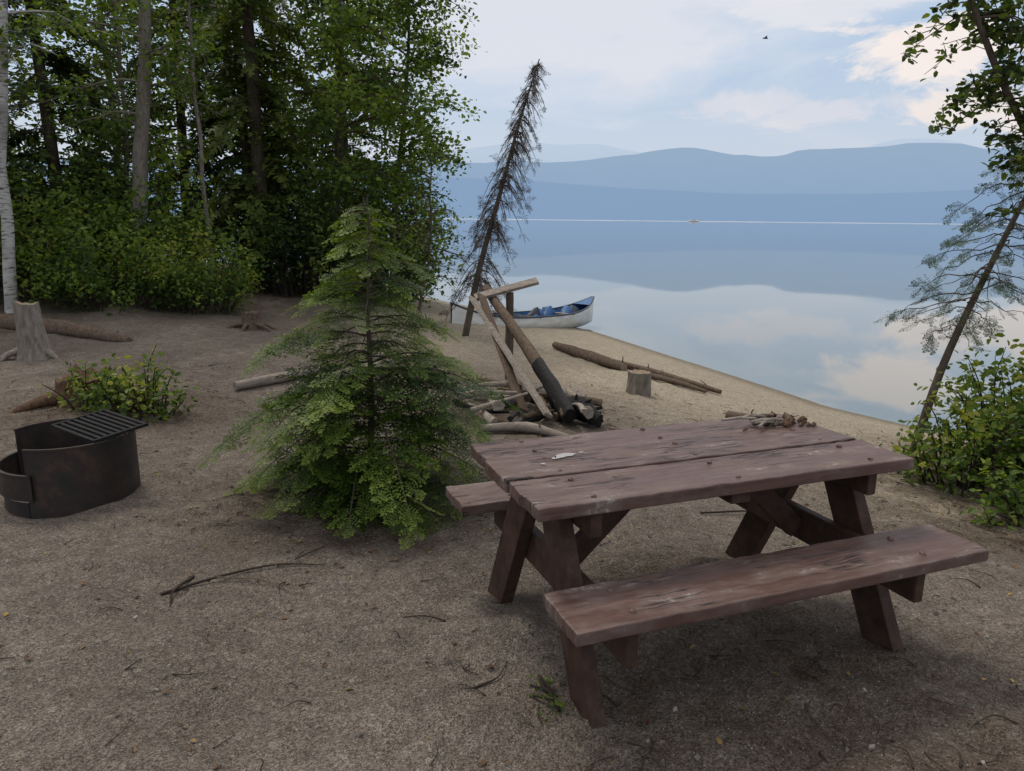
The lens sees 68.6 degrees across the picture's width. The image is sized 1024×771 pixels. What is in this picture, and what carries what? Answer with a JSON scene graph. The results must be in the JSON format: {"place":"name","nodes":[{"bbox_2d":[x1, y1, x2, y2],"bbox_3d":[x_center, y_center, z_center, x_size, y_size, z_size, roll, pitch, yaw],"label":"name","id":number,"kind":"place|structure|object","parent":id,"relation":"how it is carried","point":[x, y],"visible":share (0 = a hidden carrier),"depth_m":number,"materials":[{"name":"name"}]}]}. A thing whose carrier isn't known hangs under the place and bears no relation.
{"place":"outdoors","nodes":[
{"label":"outdoors","id":0,"kind":"place"},
{"bbox_2d":[0,263,1023,770],"bbox_3d":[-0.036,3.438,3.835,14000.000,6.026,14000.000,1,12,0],"label":"ground","id":1,"kind":"structure","parent":0,"point":[40,677],"depth_m":3.02,"materials":[{"name":"beige sand"}]},
{"bbox_2d":[6,119,36,278],"bbox_3d":[-10.175,-7.488,12.340,3.745,12.434,3.693,1,12,0],"label":"cedar tree","id":2,"kind":"object","parent":1,"relation":"on","point":[9,154],"visible":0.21,"depth_m":13.63,"materials":[{"name":"green plant"}]},
{"bbox_2d":[8,41,45,262],"bbox_3d":[-11.867,-8.560,14.778,4.161,13.470,4.501,-5,14,-26],"label":"cedar tree","id":3,"kind":"object","parent":1,"relation":"on","point":[19,71],"visible":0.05,"depth_m":15.45,"materials":[{"name":"green plant"}]},
{"bbox_2d":[0,301,58,361],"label":"tree stump","id":4,"kind":"object","parent":1,"relation":"on","point":[33,342],"visible":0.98,"depth_m":7.98,"materials":[{"name":"grey wood"}]},
{"bbox_2d":[8,0,75,124],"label":"birch tree","id":5,"kind":"object","parent":1,"relation":"on","point":[38,112],"visible":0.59,"depth_m":11.78,"materials":[{"name":"green plant"}]},
{"bbox_2d":[0,164,105,304],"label":"shrub","id":6,"kind":"object","parent":1,"relation":"on","point":[34,229],"visible":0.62,"depth_m":11.03,"materials":[{"name":"green plant"}]},
{"bbox_2d":[0,0,124,313],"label":"birch tree","id":7,"kind":"object","parent":1,"relation":"on","point":[9,260],"visible":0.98,"depth_m":9.99,"materials":[{"name":"green plant"}]},
{"bbox_2d":[0,126,128,285],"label":"shrub","id":8,"kind":"object","parent":1,"relation":"on","point":[13,194],"visible":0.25,"depth_m":13.28,"materials":[{"name":"green plant"}]},
{"bbox_2d":[0,314,132,341],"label":"fallen log","id":9,"kind":"object","parent":1,"relation":"on","point":[57,326],"visible":0.69,"depth_m":9.23,"materials":[{"name":"brown wood"}]},
{"bbox_2d":[0,409,148,518],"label":"fire ring","id":10,"kind":"object","parent":1,"relation":"on","point":[57,468],"visible":0.96,"depth_m":4.12,"materials":[{"name":"metal"}]},
{"bbox_2d":[6,0,160,274],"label":"hemlock tree","id":11,"kind":"object","parent":1,"relation":"on","point":[61,72],"visible":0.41,"depth_m":13.83,"materials":[{"name":"green plant"}]},
{"bbox_2d":[7,363,163,412],"bbox_3d":[-3.518,-0.001,6.556,1.197,0.348,1.130,1,12,0],"label":"rotten stump","id":12,"kind":"object","parent":1,"relation":"on","point":[41,401],"visible":0.27,"depth_m":6.30,"materials":[{"name":"brown wood"}]},
{"bbox_2d":[34,353,151,412],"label":"shrub","id":13,"kind":"object","parent":1,"relation":"on","point":[89,405],"visible":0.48,"depth_m":6.14,"materials":[{"name":"green plant"}]},
{"bbox_2d":[10,130,195,268],"bbox_3d":[-9.575,-4.152,16.895,5.490,3.236,3.009,1,12,0],"label":"shrub","id":14,"kind":"object","parent":1,"relation":"on","point":[97,163],"visible":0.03,"depth_m":16.50,"materials":[{"name":"green plant"}]},
{"bbox_2d":[13,201,198,315],"bbox_3d":[-5.845,-1.891,11.069,2.538,1.594,2.195,1,12,0],"label":"shrub","id":15,"kind":"object","parent":1,"relation":"on","point":[80,286],"visible":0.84,"depth_m":10.79,"materials":[{"name":"green plant"}]},
{"bbox_2d":[17,0,194,218],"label":"birch tree","id":16,"kind":"object","parent":1,"relation":"on","point":[125,152],"visible":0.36,"depth_m":14.29,"materials":[{"name":"green plant"}]},
{"bbox_2d":[8,0,220,221],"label":"alder tree","id":17,"kind":"object","parent":1,"relation":"on","point":[105,10],"visible":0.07,"depth_m":16.91,"materials":[{"name":"green plant"}]},
{"bbox_2d":[71,345,198,423],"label":"shrub","id":18,"kind":"object","parent":1,"relation":"on","point":[131,403],"visible":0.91,"depth_m":5.95,"materials":[{"name":"green plant"}]},
{"bbox_2d":[8,0,264,289],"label":"alder tree","id":19,"kind":"object","parent":1,"relation":"on","point":[142,138],"visible":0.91,"depth_m":12.06,"materials":[{"name":"green plant"}]},
{"bbox_2d":[28,115,253,291],"bbox_3d":[-6.359,-2.986,12.629,3.810,2.952,2.689,1,12,0],"label":"shrub","id":20,"kind":"object","parent":1,"relation":"on","point":[149,228],"visible":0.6,"depth_m":12.50,"materials":[{"name":"green plant"}]},
{"bbox_2d":[97,0,243,272],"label":"hemlock tree","id":21,"kind":"object","parent":1,"relation":"on","point":[180,124],"visible":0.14,"depth_m":16.32,"materials":[{"name":"green plant"}]},
{"bbox_2d":[117,0,243,288],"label":"birch tree","id":22,"kind":"object","parent":1,"relation":"on","point":[198,114],"visible":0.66,"depth_m":12.69,"materials":[{"name":"green plant"}]},
{"bbox_2d":[118,219,266,316],"bbox_3d":[-4.720,-1.784,11.332,2.175,1.418,1.927,1,12,0],"label":"shrub","id":23,"kind":"object","parent":1,"relation":"on","point":[201,295],"visible":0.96,"depth_m":11.10,"materials":[{"name":"green plant"}]},
{"bbox_2d":[165,0,326,278],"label":"hemlock tree","id":24,"kind":"object","parent":1,"relation":"on","point":[245,148],"visible":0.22,"depth_m":15.38,"materials":[{"name":"green plant"}]},
{"bbox_2d":[225,309,278,331],"bbox_3d":[-3.580,-0.896,10.297,0.732,0.312,0.494,4,13,15],"label":"rotten stump","id":25,"kind":"object","parent":1,"relation":"on","point":[251,320],"visible":0.96,"depth_m":10.26,"materials":[{"name":"brown wood"}]},
{"bbox_2d":[184,0,334,290],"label":"cedar tree","id":26,"kind":"object","parent":1,"relation":"on","point":[254,73],"visible":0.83,"depth_m":14.02,"materials":[{"name":"green plant"}]},
{"bbox_2d":[171,138,370,283],"bbox_3d":[-5.442,-4.061,16.752,5.224,3.682,2.909,1,12,0],"label":"shrub","id":27,"kind":"object","parent":1,"relation":"on","point":[238,222],"visible":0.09,"depth_m":16.28,"materials":[{"name":"green plant"}]},
{"bbox_2d":[150,0,394,270],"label":"alder tree","id":28,"kind":"object","parent":1,"relation":"on","point":[288,45],"visible":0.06,"depth_m":17.80,"materials":[{"name":"green plant"}]},
{"bbox_2d":[233,364,342,390],"bbox_3d":[-2.205,-0.125,7.641,0.130,0.147,1.319,11,16,40],"label":"pale log","id":29,"kind":"object","parent":1,"relation":"on","point":[264,380],"visible":0.53,"depth_m":7.33,"materials":[{"name":"grey wood"}]},
{"bbox_2d":[213,140,394,303],"bbox_3d":[-3.952,-3.027,14.111,3.333,3.018,2.500,1,12,0],"label":"shrub","id":30,"kind":"object","parent":1,"relation":"on","point":[304,260],"visible":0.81,"depth_m":13.88,"materials":[{"name":"green plant"}]},
{"bbox_2d":[198,0,486,293],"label":"alder tree","id":31,"kind":"object","parent":1,"relation":"on","point":[338,93],"visible":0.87,"depth_m":14.12,"materials":[{"name":"green plant"}]},
{"bbox_2d":[278,0,423,281],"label":"hemlock tree","id":32,"kind":"object","parent":1,"relation":"on","point":[301,16],"visible":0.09,"depth_m":17.65,"materials":[{"name":"green plant"}]},
{"bbox_2d":[198,197,528,549],"bbox_3d":[-0.829,0.001,4.253,1.867,2.075,1.761,1,12,0],"label":"young hemlock tree","id":33,"kind":"object","parent":1,"relation":"on","point":[328,434],"visible":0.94,"depth_m":4.07,"materials":[{"name":"green plant"}]},
{"bbox_2d":[293,349,433,387],"bbox_3d":[-1.472,-0.258,8.252,0.247,0.200,2.384,7,14,27],"label":"pale log","id":34,"kind":"object","parent":1,"relation":"on","point":[380,364],"visible":0.16,"depth_m":8.07,"materials":[{"name":"grey wood"}]},
{"bbox_2d":[290,161,464,300],"bbox_3d":[-3.208,-3.739,18.103,3.895,3.481,2.939,8,14,29],"label":"shrub","id":35,"kind":"object","parent":1,"relation":"on","point":[398,239],"visible":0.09,"depth_m":17.93,"materials":[{"name":"green plant"}]},
{"bbox_2d":[316,211,440,307],"bbox_3d":[-2.682,-2.551,15.222,2.494,2.050,2.388,1,12,0],"label":"shrub","id":36,"kind":"object","parent":1,"relation":"on","point":[408,273],"visible":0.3,"depth_m":15.09,"materials":[{"name":"green plant"}]},
{"bbox_2d":[300,0,471,297],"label":"alder tree","id":37,"kind":"object","parent":1,"relation":"on","point":[437,53],"visible":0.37,"depth_m":15.79,"materials":[{"name":"green plant"}]},
{"bbox_2d":[380,127,488,310],"bbox_3d":[-1.636,-3.036,14.230,1.990,3.561,2.005,-8,15,-34],"label":"alder tree","id":38,"kind":"object","parent":1,"relation":"on","point":[429,201],"visible":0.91,"depth_m":14.11,"materials":[{"name":"green plant"}]},
{"bbox_2d":[435,59,550,335],"bbox_3d":[-0.310,-2.579,10.958,1.707,4.159,1.064,1,12,0],"label":"dead leaning tree","id":39,"kind":"object","parent":1,"relation":"on","point":[500,185],"visible":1,"depth_m":10.93,"materials":[{"name":"brown plant"}]},
{"bbox_2d":[505,292,513,379],"bbox_3d":[-0.022,-0.482,8.087,0.094,1.040,0.082,7,14,25],"label":"wooden post","id":40,"kind":"object","parent":1,"relation":"on","point":[509,339],"visible":0.49,"depth_m":8.01,"materials":[{"name":"brown wood"}]},
{"bbox_2d":[474,277,538,300],"bbox_3d":[-0.059,-1.019,7.943,0.693,0.239,0.102,-2,13,-12],"label":"weathered plank","id":41,"kind":"object","parent":40,"relation":"on","point":[512,287],"visible":0.83,"depth_m":7.93,"materials":[{"name":"beige wood"}]},
{"bbox_2d":[0,359,1023,770],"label":"pebbles","id":42,"kind":"object","parent":1,"relation":"on","point":[696,757],"visible":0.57,"depth_m":2.74,"materials":[{"name":"stone"}]},
{"bbox_2d":[0,299,1023,770],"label":"fallen twigs","id":43,"kind":"object","parent":1,"relation":"on","point":[178,586],"depth_m":3.21,"materials":[{"name":"brown wood"}]},
{"bbox_2d":[441,377,602,423],"bbox_3d":[0.087,0.150,6.562,1.390,0.316,1.236,1,12,0],"label":"driftwood pile","id":44,"kind":"object","parent":1,"relation":"on","point":[498,407],"visible":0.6,"depth_m":6.32,"materials":[{"name":"grey wood"}]},
{"bbox_2d":[477,292,528,412],"bbox_3d":[-0.111,-0.364,7.064,0.097,0.858,1.830,-2,13,-13],"label":"leaning board","id":45,"kind":"object","parent":44,"relation":"on","point":[511,377],"visible":0.82,"depth_m":6.79,"materials":[{"name":"brown wood"}]},
{"bbox_2d":[468,295,552,418],"bbox_3d":[-0.057,-0.326,6.944,0.091,0.837,1.963,-4,13,-21],"label":"leaning board","id":46,"kind":"object","parent":44,"relation":"on","point":[531,389],"visible":1,"depth_m":6.76,"materials":[{"name":"weathered grey wood"}]},
{"bbox_2d":[450,296,594,327],"bbox_3d":[0.339,-1.332,14.312,0.894,0.634,4.300,11,13,38],"label":"canoe","id":47,"kind":"object","parent":1,"relation":"on","point":[576,314],"visible":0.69,"depth_m":14.41,"materials":[{"name":"white paint"}]},
{"bbox_2d":[479,419,568,436],"bbox_3d":[0.111,0.323,5.907,0.737,0.150,0.202,3,13,11],"label":"pale log","id":48,"kind":"object","parent":1,"relation":"on","point":[528,428],"visible":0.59,"depth_m":5.91,"materials":[{"name":"beige wood"}]},
{"bbox_2d":[481,284,576,422],"bbox_3d":[0.109,-0.396,7.191,0.152,0.944,2.458,-4,13,-18],"label":"leaning log","id":49,"kind":"object","parent":1,"relation":"on","point":[561,402],"visible":0.98,"depth_m":6.72,"materials":[{"name":"brown wood"}]},
{"bbox_2d":[527,672,566,725],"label":"plant","id":50,"kind":"object","parent":1,"relation":"on","point":[550,692],"visible":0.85,"depth_m":2.53,"materials":[{"name":"green plant"}]},
{"bbox_2d":[560,394,603,427],"bbox_3d":[0.594,0.209,6.377,0.471,0.268,0.248,10,16,38],"label":"charred log","id":51,"kind":"object","parent":1,"relation":"on","point":[596,420],"visible":0.52,"depth_m":6.29,"materials":[{"name":"black wood"}]},
{"bbox_2d":[552,342,626,370],"bbox_3d":[1.022,-0.417,10.274,0.241,0.166,1.748,-6,14,-26],"label":"driftwood log","id":52,"kind":"object","parent":1,"relation":"on","point":[595,357],"visible":0.95,"depth_m":10.03,"materials":[{"name":"brown wood"}]},
{"bbox_2d":[626,370,650,396],"bbox_3d":[1.347,-0.007,7.940,0.234,0.295,0.262,-2,13,-12],"label":"cut log round","id":53,"kind":"object","parent":1,"relation":"on","point":[638,382],"visible":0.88,"depth_m":7.84,"materials":[{"name":"grey wood"}]},
{"bbox_2d":[617,358,721,393],"bbox_3d":[1.816,-0.171,9.252,0.100,0.222,1.841,-9,16,-38],"label":"driftwood log","id":54,"kind":"object","parent":1,"relation":"on","point":[631,366],"visible":0.62,"depth_m":9.08,"materials":[{"name":"brown wood"}]},
{"bbox_2d":[633,369,706,392],"bbox_3d":[1.876,-0.084,8.911,0.117,0.154,1.068,-10,17,-41],"label":"driftwood log","id":55,"kind":"object","parent":1,"relation":"on","point":[670,380],"visible":0.8,"depth_m":8.84,"materials":[{"name":"brown wood"}]},
{"bbox_2d":[446,411,988,728],"bbox_3d":[0.719,0.624,3.039,1.683,0.846,1.294,-4,13,-21],"label":"picnic table","id":56,"kind":"object","parent":1,"relation":"on","point":[595,488],"visible":0.98,"depth_m":2.71,"materials":[{"name":"brown paint"}]},
{"bbox_2d":[725,409,753,417],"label":"driftwood log","id":57,"kind":"object","parent":1,"relation":"on","point":[729,414],"visible":0.12,"depth_m":6.90,"materials":[{"name":"brown wood"}]},
{"bbox_2d":[874,81,1023,456],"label":"leaning hemlock tree","id":58,"kind":"object","parent":1,"relation":"on","point":[958,331],"visible":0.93,"depth_m":5.43,"materials":[{"name":"green plant"}]},
{"bbox_2d":[879,378,1023,499],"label":"shrub","id":59,"kind":"object","parent":1,"relation":"on","point":[987,432],"visible":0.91,"depth_m":5.07,"materials":[{"name":"green plant"}]},
{"bbox_2d":[901,0,1023,218],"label":"leaning alder tree","id":60,"kind":"object","parent":1,"relation":"on","point":[999,76],"visible":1,"depth_m":4.66,"materials":[{"name":"green plant"}]},
{"bbox_2d":[911,331,1023,481],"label":"shrub","id":61,"kind":"object","parent":1,"relation":"on","point":[970,404],"visible":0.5,"depth_m":5.54,"materials":[{"name":"green plant"}]},
{"bbox_2d":[955,447,1023,530],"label":"shrub","id":62,"kind":"object","parent":1,"relation":"on","point":[1006,494],"visible":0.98,"depth_m":4.53,"materials":[{"name":"green plant"}]},
{"bbox_2d":[989,349,1023,412],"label":"shrub","id":63,"kind":"object","parent":1,"relation":"on","point":[1017,396],"visible":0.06,"depth_m":6.12,"materials":[{"name":"green plant"}]},
{"bbox_2d":[6,143,1023,193],"bbox_3d":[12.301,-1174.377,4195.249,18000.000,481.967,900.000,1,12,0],"label":"forested hill","id":64,"kind":"structure","parent":0,"point":[914,167],"depth_m":4174.58,"materials":[{"name":"blue"}]},
{"bbox_2d":[8,0,1023,161],"label":"sky","id":65,"kind":"structure","parent":0,"point":[642,76],"materials":[{"name":"white"}]},
{"bbox_2d":[9,175,1023,224],"bbox_3d":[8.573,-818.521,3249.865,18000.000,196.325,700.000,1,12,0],"label":"hill","id":66,"kind":"structure","parent":0,"point":[555,201],"depth_m":3134.30,"materials":[{"name":"blue"}]},
{"bbox_2d":[47,216,1023,439],"bbox_3d":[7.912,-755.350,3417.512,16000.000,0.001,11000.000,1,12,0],"label":"lake water","id":67,"kind":"structure","parent":0,"point":[797,309],"depth_m":23.34,"materials":[{"name":"blue liquid"}]},
{"bbox_2d":[392,138,979,162],"bbox_3d":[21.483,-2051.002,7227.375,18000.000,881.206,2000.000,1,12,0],"label":"distant hill","id":68,"kind":"structure","parent":0,"point":[561,153],"depth_m":7491.90,"materials":[{"name":"blue"}]},
{"bbox_2d":[412,218,1007,224],"bbox_3d":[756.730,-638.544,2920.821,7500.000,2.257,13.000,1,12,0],"label":"shore beach","id":69,"kind":"structure","parent":0,"point":[729,221],"depth_m":2921.73,"materials":[{"name":"beige sand"}]}
]}

